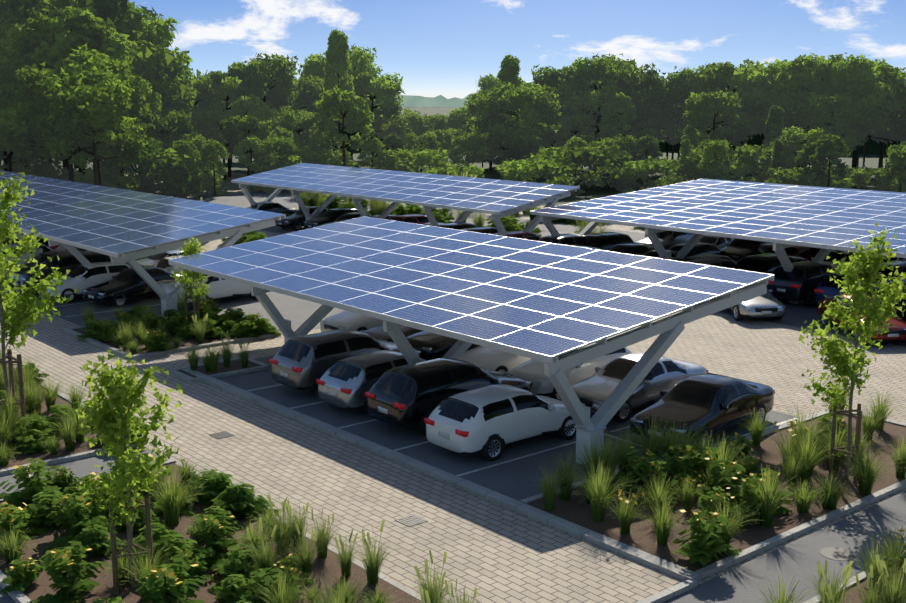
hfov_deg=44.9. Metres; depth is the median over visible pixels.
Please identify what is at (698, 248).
black hatchback
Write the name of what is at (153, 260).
silver sedan car
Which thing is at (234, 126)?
forest tree
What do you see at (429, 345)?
car
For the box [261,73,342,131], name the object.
forest tree
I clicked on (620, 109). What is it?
forest tree
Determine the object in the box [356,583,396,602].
feather grass
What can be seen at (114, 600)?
bed mound
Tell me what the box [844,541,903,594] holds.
bed grass
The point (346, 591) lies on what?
feather grass
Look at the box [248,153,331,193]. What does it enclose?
understory bush
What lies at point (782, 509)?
bed grass
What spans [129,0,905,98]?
sky
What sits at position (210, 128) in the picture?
forest tree
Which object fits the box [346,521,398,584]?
feather grass
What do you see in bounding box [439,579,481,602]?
feather grass
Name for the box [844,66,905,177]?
forest tree
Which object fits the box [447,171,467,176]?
planting
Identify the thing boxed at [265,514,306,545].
bed edge
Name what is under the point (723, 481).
yellow perennial
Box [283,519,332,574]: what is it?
feather grass
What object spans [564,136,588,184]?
forest tree
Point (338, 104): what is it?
forest tree
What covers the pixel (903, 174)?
forest tree
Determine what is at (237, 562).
bed shrub
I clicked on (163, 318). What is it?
bed shrub
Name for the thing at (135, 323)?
bed grass
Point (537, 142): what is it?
forest tree
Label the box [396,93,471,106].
distant hills
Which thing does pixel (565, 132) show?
forest tree
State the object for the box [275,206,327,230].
black sedan car
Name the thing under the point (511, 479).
asphalt bays
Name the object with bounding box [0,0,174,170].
forest tree
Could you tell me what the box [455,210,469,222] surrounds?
planting
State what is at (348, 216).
black sedan car
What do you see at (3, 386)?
bed plants
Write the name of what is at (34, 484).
bed shrub
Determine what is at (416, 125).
forest tree
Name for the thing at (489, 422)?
white hatchback car
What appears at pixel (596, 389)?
silver sedan car
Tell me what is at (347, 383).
silver hatchback car
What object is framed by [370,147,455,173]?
understory bush
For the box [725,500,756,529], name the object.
bed grass
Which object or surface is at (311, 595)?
feather grass
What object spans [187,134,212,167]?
forest tree
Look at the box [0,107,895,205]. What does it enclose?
ground
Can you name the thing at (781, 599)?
bed grass
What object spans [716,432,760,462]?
flowering shrub
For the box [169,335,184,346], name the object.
bed grass
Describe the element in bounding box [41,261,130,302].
white hatchback car
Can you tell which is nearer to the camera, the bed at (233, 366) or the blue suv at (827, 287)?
the bed at (233, 366)
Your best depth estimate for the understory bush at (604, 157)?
101.62 m
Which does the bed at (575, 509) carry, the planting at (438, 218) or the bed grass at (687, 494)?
the bed grass at (687, 494)
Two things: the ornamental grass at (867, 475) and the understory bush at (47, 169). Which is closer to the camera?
the ornamental grass at (867, 475)
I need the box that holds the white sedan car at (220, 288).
[160,274,256,305]
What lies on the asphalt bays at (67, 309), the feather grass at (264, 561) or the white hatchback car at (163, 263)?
the white hatchback car at (163, 263)
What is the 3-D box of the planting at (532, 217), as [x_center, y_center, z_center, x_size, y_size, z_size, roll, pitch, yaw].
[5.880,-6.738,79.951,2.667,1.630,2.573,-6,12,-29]
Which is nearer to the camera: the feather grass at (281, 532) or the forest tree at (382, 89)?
the feather grass at (281, 532)
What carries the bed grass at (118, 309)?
on the bed at (188, 342)
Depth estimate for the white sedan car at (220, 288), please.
47.36 m
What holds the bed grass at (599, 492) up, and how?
on the bed at (575, 509)
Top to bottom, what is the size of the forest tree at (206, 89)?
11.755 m
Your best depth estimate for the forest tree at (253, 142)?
104.91 m
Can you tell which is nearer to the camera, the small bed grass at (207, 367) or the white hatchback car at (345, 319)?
the small bed grass at (207, 367)
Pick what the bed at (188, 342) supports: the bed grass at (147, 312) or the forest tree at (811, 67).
the bed grass at (147, 312)
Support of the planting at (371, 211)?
on the asphalt at (796, 315)
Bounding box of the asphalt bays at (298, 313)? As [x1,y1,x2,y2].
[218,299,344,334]
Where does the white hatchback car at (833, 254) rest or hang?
on the asphalt at (796, 315)
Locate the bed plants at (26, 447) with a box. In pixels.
[9,429,50,453]
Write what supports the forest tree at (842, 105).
on the ground at (596, 192)
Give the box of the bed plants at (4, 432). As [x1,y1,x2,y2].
[0,403,27,450]
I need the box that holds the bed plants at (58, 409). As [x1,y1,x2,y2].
[41,404,80,435]
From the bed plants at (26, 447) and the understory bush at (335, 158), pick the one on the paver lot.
the understory bush at (335, 158)
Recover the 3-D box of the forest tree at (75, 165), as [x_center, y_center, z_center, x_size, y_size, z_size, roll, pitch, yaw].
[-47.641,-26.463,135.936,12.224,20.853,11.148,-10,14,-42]
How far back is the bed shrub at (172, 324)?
41.17 m
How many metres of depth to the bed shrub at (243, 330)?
40.88 m
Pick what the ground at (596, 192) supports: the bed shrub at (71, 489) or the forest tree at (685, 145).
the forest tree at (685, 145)
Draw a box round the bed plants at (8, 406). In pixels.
[0,387,39,430]
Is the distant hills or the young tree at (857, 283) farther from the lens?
the distant hills
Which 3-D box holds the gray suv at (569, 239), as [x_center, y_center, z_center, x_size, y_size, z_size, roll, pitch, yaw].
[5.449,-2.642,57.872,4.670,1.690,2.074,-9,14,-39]
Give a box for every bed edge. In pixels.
[141,472,170,497]
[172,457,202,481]
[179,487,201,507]
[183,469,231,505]
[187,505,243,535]
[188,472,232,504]
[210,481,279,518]
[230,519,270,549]
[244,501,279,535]
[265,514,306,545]
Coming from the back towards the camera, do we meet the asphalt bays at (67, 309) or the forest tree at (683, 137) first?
the forest tree at (683, 137)
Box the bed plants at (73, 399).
[61,382,92,409]
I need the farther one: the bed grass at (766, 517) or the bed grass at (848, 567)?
the bed grass at (766, 517)
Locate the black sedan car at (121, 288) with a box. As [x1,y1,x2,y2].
[82,266,184,306]
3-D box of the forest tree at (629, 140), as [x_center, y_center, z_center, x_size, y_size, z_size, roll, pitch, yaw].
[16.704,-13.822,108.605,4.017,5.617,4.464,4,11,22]
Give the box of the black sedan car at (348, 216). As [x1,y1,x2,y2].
[316,212,370,226]
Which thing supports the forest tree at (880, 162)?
on the ground at (596, 192)
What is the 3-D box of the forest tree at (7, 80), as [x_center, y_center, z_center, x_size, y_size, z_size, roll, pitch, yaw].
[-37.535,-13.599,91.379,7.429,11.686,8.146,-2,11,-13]
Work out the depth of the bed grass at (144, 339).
39.17 m
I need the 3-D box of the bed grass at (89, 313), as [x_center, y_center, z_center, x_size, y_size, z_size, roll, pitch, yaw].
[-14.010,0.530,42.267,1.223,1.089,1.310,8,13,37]
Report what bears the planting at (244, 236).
on the paver lot
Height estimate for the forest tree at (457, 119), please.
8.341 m
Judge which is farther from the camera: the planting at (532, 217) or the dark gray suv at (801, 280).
the planting at (532, 217)
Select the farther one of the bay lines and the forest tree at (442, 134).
the forest tree at (442, 134)
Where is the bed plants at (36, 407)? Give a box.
[18,380,52,415]
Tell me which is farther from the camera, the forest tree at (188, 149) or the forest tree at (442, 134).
the forest tree at (442, 134)
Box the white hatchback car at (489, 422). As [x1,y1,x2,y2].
[424,384,575,460]
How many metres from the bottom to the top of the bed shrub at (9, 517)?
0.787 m
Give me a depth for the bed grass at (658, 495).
23.31 m
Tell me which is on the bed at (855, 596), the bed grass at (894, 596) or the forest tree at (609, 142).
the bed grass at (894, 596)
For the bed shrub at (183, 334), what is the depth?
40.58 m
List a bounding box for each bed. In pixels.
[0,368,104,469]
[0,463,423,602]
[71,314,260,354]
[178,360,260,377]
[527,463,824,570]
[727,412,905,513]
[840,571,905,602]
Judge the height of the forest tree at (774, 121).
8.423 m
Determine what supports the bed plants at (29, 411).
on the bed at (21, 458)
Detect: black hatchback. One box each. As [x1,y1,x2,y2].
[304,208,357,228]
[369,214,396,219]
[669,242,725,256]
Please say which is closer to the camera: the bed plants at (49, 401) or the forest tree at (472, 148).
the bed plants at (49, 401)
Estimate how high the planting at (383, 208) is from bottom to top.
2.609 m
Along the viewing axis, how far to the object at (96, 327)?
40.78 m
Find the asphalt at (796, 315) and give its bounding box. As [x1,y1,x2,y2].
[187,190,905,345]
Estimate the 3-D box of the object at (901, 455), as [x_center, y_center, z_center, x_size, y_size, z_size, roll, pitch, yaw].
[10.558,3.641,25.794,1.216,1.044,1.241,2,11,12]
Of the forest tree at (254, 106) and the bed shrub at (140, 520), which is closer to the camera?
the bed shrub at (140, 520)
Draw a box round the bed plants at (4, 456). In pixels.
[0,439,19,465]
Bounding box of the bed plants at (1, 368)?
[0,355,15,391]
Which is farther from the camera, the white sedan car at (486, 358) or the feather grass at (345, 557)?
the white sedan car at (486, 358)
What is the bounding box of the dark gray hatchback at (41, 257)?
[2,250,81,279]
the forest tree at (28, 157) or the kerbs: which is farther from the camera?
the forest tree at (28, 157)
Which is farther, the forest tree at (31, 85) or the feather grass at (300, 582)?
the forest tree at (31, 85)
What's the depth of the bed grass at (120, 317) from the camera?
41.79 m
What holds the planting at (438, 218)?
on the asphalt at (796, 315)
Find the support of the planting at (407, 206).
on the paver lot
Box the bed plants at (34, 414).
[26,410,45,421]
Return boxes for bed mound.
[92,597,124,602]
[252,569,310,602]
[296,577,381,602]
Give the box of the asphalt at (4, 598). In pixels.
[0,588,14,602]
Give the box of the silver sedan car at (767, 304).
[707,283,784,320]
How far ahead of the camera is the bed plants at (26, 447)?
27.67 m
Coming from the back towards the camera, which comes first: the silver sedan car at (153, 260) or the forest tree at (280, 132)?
the forest tree at (280, 132)
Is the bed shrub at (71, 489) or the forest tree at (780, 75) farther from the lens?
the forest tree at (780, 75)
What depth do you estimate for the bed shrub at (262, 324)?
41.26 m
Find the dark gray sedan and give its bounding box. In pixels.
[363,324,422,342]
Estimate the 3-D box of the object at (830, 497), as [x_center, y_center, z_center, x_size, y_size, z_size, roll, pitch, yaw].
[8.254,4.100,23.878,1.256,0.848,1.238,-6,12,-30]
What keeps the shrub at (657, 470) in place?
on the bed at (575, 509)
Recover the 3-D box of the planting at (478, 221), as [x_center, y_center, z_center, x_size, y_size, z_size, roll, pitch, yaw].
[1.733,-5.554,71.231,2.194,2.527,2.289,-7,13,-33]
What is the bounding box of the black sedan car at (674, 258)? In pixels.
[657,256,687,261]
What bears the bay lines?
on the asphalt bays at (67, 309)
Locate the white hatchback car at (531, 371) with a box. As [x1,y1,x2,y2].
[505,338,631,399]
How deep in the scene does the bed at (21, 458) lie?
27.93 m
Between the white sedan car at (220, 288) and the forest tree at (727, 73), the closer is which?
the white sedan car at (220, 288)
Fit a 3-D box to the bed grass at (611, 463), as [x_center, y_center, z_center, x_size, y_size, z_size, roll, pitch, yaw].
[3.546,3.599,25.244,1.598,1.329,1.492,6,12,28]
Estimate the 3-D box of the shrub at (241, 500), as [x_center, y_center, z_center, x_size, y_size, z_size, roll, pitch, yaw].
[-4.580,4.222,23.729,1.403,0.696,1.415,-7,13,-34]
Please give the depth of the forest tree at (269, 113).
117.49 m
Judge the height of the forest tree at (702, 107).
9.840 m
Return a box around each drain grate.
[209,431,233,438]
[395,514,426,526]
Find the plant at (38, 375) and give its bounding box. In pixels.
[8,362,49,384]
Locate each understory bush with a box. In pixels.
[0,158,74,180]
[62,167,116,187]
[92,148,206,199]
[158,169,228,196]
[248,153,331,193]
[287,147,359,167]
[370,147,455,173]
[423,163,484,177]
[495,155,583,195]
[531,140,641,191]
[616,156,685,192]
[676,143,786,182]
[764,167,839,187]
[824,165,894,191]
[887,177,905,192]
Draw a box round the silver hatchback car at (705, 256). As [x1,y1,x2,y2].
[684,254,735,262]
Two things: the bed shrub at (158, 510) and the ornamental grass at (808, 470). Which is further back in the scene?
the ornamental grass at (808, 470)
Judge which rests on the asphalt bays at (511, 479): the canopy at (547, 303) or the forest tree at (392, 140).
the canopy at (547, 303)
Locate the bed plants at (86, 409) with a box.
[73,399,93,426]
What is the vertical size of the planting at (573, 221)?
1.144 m
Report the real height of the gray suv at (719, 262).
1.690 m
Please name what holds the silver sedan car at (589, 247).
on the asphalt at (796, 315)
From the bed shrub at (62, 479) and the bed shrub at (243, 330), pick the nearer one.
the bed shrub at (62, 479)
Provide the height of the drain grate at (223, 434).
0.018 m
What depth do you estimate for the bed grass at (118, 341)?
39.54 m
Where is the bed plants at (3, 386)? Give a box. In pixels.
[0,366,23,392]
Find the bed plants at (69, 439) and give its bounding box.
[48,412,90,450]
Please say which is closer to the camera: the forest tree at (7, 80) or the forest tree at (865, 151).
the forest tree at (7, 80)
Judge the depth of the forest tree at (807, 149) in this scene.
95.26 m
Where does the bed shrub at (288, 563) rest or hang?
on the bed at (327, 567)
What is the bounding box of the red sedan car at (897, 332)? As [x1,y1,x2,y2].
[818,294,905,343]
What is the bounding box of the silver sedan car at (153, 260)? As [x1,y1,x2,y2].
[128,249,182,265]
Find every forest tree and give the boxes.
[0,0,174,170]
[0,14,69,162]
[0,43,18,159]
[0,61,132,181]
[0,67,44,170]
[0,90,49,171]
[10,0,137,182]
[34,76,161,184]
[46,1,195,184]
[46,43,145,185]
[73,145,77,167]
[76,102,163,187]
[129,72,162,190]
[136,5,200,77]
[140,71,201,178]
[142,136,176,172]
[147,109,199,150]
[165,75,230,137]
[172,139,201,190]
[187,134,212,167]
[193,108,255,179]
[196,70,254,176]
[197,139,228,196]
[219,115,277,186]
[224,53,318,116]
[224,93,269,174]
[233,135,264,189]
[246,105,307,151]
[253,136,305,170]
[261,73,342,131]
[268,109,323,152]
[268,125,297,154]
[294,135,301,149]
[297,44,392,148]
[309,86,375,165]
[322,29,354,149]
[341,71,410,162]
[349,63,382,159]
[357,137,387,169]
[375,108,429,165]
[381,132,404,153]
[404,131,441,172]
[416,113,460,146]
[423,129,459,155]
[444,128,469,162]
[445,104,487,144]
[445,133,490,166]
[462,89,491,170]
[466,81,563,159]
[466,131,502,174]
[476,73,525,151]
[495,54,526,148]
[495,135,538,180]
[507,84,568,140]
[516,134,542,180]
[531,64,602,173]
[536,99,575,145]
[547,53,656,173]
[552,113,595,174]
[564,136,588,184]
[578,132,594,180]
[591,137,629,187]
[594,92,637,139]
[596,63,678,156]
[606,134,641,161]
[630,134,662,185]
[631,120,655,178]
[647,104,683,158]
[652,66,728,155]
[671,145,673,159]
[675,91,753,146]
[676,134,690,162]
[677,139,691,180]
[683,61,771,173]
[695,139,732,172]
[698,138,732,178]
[717,58,813,172]
[738,58,835,168]
[761,105,784,151]
[762,137,798,167]
[770,125,827,185]
[770,139,784,171]
[777,53,864,130]
[794,142,824,183]
[802,92,868,165]
[803,51,905,167]
[808,133,852,186]
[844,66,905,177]
[851,147,854,170]
[862,129,874,166]
[869,116,900,167]
[880,144,905,191]
[885,67,905,141]
[897,148,905,182]
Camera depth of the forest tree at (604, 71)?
121.02 m
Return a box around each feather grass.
[241,517,290,576]
[252,491,306,554]
[278,500,313,545]
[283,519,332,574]
[283,564,311,587]
[299,509,340,557]
[299,580,327,602]
[314,591,344,602]
[320,572,367,602]
[327,529,361,577]
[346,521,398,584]
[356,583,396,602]
[405,550,459,602]
[414,572,462,602]
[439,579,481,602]
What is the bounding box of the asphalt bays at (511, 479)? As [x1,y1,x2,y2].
[216,355,798,500]
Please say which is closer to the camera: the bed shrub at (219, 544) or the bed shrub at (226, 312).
the bed shrub at (219, 544)
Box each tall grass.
[535,451,584,500]
[563,435,621,483]
[602,424,659,472]
[621,412,686,458]
[653,420,703,469]
[679,430,741,468]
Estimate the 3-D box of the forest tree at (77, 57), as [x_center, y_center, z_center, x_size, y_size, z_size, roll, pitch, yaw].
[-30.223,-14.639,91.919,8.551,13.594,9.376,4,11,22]
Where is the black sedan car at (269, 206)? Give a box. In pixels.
[248,201,298,215]
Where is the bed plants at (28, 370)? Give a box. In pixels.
[0,353,42,387]
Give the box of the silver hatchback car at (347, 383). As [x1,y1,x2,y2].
[316,350,407,413]
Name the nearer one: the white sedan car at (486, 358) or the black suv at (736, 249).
the white sedan car at (486, 358)
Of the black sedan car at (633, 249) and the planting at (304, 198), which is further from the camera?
the planting at (304, 198)
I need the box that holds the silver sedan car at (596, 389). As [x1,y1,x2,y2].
[560,352,708,421]
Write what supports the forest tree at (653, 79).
on the ground at (596, 192)
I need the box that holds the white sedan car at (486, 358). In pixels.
[459,345,530,373]
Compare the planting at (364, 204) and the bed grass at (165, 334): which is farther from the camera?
the planting at (364, 204)
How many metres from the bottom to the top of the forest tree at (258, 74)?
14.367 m
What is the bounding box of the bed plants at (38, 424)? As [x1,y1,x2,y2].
[7,415,57,451]
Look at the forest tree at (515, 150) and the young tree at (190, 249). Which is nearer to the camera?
the young tree at (190, 249)
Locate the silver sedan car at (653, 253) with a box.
[642,250,686,257]
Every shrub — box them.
[0,458,67,513]
[0,501,40,553]
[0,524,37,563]
[0,557,44,594]
[21,490,76,534]
[27,541,108,602]
[41,465,78,494]
[42,486,106,552]
[64,476,95,505]
[68,524,127,559]
[74,470,133,518]
[97,550,142,584]
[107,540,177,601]
[108,449,167,504]
[115,507,164,531]
[123,304,148,321]
[123,522,181,563]
[135,313,157,324]
[136,533,218,588]
[136,557,205,602]
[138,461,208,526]
[146,317,171,332]
[150,483,195,516]
[158,309,178,322]
[164,314,187,337]
[164,549,213,590]
[169,310,202,323]
[172,324,196,339]
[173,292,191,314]
[179,514,212,542]
[182,316,202,325]
[188,318,230,337]
[189,304,218,317]
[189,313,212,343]
[193,511,239,563]
[194,286,210,303]
[195,299,222,315]
[201,311,225,329]
[209,574,254,602]
[210,544,262,585]
[219,320,238,333]
[220,308,249,325]
[221,308,245,321]
[229,320,260,337]
[232,567,302,602]
[244,313,268,325]
[248,318,281,335]
[273,554,314,588]
[672,509,741,565]
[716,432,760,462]
[731,452,763,481]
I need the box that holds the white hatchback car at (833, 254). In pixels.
[811,250,851,271]
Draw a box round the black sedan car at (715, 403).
[630,373,774,449]
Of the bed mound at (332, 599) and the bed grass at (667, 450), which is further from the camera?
the bed grass at (667, 450)
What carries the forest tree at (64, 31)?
on the ground at (596, 192)
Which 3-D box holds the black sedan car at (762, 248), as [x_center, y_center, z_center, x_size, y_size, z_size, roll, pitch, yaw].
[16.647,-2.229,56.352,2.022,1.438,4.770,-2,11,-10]
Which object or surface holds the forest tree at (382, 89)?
on the ground at (596, 192)
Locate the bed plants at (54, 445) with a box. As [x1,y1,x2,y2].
[40,433,66,454]
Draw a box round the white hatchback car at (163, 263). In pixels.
[154,255,190,271]
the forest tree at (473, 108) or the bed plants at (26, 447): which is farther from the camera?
the forest tree at (473, 108)
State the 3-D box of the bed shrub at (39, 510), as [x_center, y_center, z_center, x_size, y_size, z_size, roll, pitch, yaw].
[-8.509,4.352,23.208,1.247,0.636,1.391,10,15,44]
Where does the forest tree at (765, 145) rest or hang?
on the ground at (596, 192)
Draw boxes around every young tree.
[0,171,77,423]
[75,348,184,593]
[170,238,210,319]
[799,222,905,484]
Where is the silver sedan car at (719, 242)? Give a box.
[699,235,732,248]
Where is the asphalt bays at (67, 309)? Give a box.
[1,283,298,325]
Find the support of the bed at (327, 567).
on the paver lot
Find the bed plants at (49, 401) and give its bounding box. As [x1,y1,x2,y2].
[38,374,66,410]
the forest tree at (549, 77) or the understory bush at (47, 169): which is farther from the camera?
the forest tree at (549, 77)
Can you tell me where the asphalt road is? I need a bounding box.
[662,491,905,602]
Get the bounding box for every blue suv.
[814,269,901,304]
[878,260,905,284]
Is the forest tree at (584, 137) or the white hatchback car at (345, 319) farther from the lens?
the forest tree at (584, 137)
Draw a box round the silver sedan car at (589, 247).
[576,246,600,249]
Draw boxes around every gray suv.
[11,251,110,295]
[269,329,420,393]
[538,233,586,245]
[635,230,693,249]
[685,257,744,269]
[767,261,836,305]
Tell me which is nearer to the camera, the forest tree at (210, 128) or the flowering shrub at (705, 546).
the flowering shrub at (705, 546)
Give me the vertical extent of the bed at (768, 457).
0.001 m
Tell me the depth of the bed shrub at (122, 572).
20.20 m
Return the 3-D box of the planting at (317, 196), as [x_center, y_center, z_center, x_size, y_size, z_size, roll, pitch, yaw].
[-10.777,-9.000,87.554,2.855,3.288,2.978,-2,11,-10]
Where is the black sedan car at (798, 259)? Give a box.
[792,256,809,261]
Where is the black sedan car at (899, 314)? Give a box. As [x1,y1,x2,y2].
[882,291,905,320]
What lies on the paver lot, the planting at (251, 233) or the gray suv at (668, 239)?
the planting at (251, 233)
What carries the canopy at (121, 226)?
on the asphalt bays at (67, 309)
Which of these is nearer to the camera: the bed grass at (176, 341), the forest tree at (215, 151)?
the bed grass at (176, 341)
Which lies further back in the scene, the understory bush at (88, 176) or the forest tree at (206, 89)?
the forest tree at (206, 89)
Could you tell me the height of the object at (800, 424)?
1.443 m
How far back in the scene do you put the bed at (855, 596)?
19.89 m
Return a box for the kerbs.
[0,312,905,602]
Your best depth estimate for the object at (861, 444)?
26.80 m
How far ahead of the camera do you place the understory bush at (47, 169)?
92.31 m
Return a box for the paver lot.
[0,171,905,602]
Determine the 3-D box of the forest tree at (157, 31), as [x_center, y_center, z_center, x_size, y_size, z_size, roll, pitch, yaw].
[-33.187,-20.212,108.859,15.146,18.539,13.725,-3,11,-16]
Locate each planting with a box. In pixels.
[218,231,258,245]
[235,234,255,244]
[242,232,266,242]
[288,189,311,208]
[310,192,324,205]
[314,193,328,203]
[316,196,345,207]
[326,200,348,209]
[340,197,370,214]
[342,202,368,213]
[365,200,388,214]
[367,199,378,215]
[369,200,388,214]
[376,200,398,214]
[389,203,419,214]
[392,204,425,214]
[418,208,455,222]
[432,212,450,222]
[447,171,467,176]
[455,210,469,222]
[467,212,489,226]
[486,216,523,231]
[509,216,521,226]
[519,222,545,237]
[523,205,544,219]
[556,218,571,223]
[566,219,589,224]
[572,199,609,232]
[592,223,621,232]
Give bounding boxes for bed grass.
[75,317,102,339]
[78,303,102,328]
[83,317,105,331]
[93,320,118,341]
[106,329,122,345]
[111,306,128,322]
[111,310,138,330]
[112,320,136,348]
[123,337,143,352]
[125,317,147,336]
[125,320,148,342]
[130,300,164,326]
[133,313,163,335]
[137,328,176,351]
[138,329,157,346]
[154,321,174,333]
[161,330,169,341]
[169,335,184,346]
[179,345,204,370]
[196,350,216,371]
[198,340,228,371]
[220,331,238,366]
[236,340,253,367]
[525,463,571,510]
[564,458,637,521]
[568,462,609,503]
[579,430,640,487]
[594,484,656,534]
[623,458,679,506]
[634,472,682,518]
[638,493,689,545]
[646,420,692,471]
[664,433,713,470]
[666,461,705,490]
[669,471,704,509]
[689,430,752,476]
[690,463,714,490]
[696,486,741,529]
[699,495,761,549]
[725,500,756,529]
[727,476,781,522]
[734,464,806,526]
[737,468,791,513]
[745,575,816,602]
[783,477,826,512]
[797,571,857,602]
[802,560,859,602]
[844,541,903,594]
[847,565,892,602]
[863,522,905,582]
[865,554,905,602]
[884,528,905,563]
[886,557,905,582]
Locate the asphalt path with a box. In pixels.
[0,447,166,493]
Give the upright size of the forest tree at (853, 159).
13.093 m
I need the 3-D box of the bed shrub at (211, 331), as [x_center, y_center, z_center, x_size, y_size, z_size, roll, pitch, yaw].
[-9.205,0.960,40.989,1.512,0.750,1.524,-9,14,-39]
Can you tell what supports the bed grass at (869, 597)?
on the bed at (855, 596)
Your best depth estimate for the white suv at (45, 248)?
54.01 m
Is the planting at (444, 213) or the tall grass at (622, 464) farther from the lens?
the planting at (444, 213)
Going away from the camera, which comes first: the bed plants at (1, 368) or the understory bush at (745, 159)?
the bed plants at (1, 368)
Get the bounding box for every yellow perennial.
[609,446,679,495]
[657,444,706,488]
[690,446,725,493]
[691,458,745,502]
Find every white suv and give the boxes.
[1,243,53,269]
[855,256,905,267]
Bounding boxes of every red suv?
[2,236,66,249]
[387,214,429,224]
[492,231,540,240]
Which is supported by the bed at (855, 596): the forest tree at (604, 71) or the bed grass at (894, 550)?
the bed grass at (894, 550)
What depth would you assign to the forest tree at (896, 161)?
90.98 m
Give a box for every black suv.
[365,358,530,434]
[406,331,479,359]
[437,222,477,229]
[461,226,497,233]
[583,232,634,250]
[721,238,770,261]
[735,253,796,273]
[813,247,868,266]
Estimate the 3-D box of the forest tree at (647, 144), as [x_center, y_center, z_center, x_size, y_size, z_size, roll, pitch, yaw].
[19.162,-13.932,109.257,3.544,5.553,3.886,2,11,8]
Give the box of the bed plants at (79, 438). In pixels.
[53,401,90,442]
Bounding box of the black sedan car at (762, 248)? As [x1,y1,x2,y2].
[756,243,774,254]
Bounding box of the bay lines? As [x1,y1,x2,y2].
[8,290,798,475]
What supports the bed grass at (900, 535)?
on the bed at (855, 596)
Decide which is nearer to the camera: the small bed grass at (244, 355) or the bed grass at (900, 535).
the bed grass at (900, 535)
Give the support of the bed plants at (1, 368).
on the bed at (21, 458)
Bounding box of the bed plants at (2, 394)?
[0,390,19,406]
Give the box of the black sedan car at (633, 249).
[607,243,651,255]
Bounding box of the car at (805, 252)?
[775,245,813,261]
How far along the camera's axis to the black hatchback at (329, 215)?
72.78 m
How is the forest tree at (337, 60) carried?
on the ground at (596, 192)
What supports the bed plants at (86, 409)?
on the bed at (21, 458)
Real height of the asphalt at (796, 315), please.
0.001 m
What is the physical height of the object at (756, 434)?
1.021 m
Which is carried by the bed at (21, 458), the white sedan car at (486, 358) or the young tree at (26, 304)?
the young tree at (26, 304)
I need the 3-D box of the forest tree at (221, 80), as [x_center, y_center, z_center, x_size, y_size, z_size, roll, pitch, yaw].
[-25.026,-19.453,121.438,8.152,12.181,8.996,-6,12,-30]
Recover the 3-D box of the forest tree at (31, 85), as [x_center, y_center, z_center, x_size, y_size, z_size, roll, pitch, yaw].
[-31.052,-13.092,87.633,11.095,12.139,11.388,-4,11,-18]
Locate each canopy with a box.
[0,170,285,317]
[168,216,774,465]
[231,163,579,235]
[530,179,905,303]
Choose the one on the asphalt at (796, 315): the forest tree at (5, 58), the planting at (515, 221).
the planting at (515, 221)
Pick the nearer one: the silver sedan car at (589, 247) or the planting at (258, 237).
the silver sedan car at (589, 247)
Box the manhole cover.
[820,547,854,560]
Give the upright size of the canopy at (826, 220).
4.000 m
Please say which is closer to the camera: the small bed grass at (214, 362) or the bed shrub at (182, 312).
the small bed grass at (214, 362)
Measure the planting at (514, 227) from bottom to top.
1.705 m
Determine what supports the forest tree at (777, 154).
on the ground at (596, 192)
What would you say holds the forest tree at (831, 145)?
on the ground at (596, 192)
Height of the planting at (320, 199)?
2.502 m
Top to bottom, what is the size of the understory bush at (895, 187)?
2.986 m
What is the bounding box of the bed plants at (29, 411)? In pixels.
[3,369,48,413]
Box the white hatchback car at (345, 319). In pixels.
[320,310,383,331]

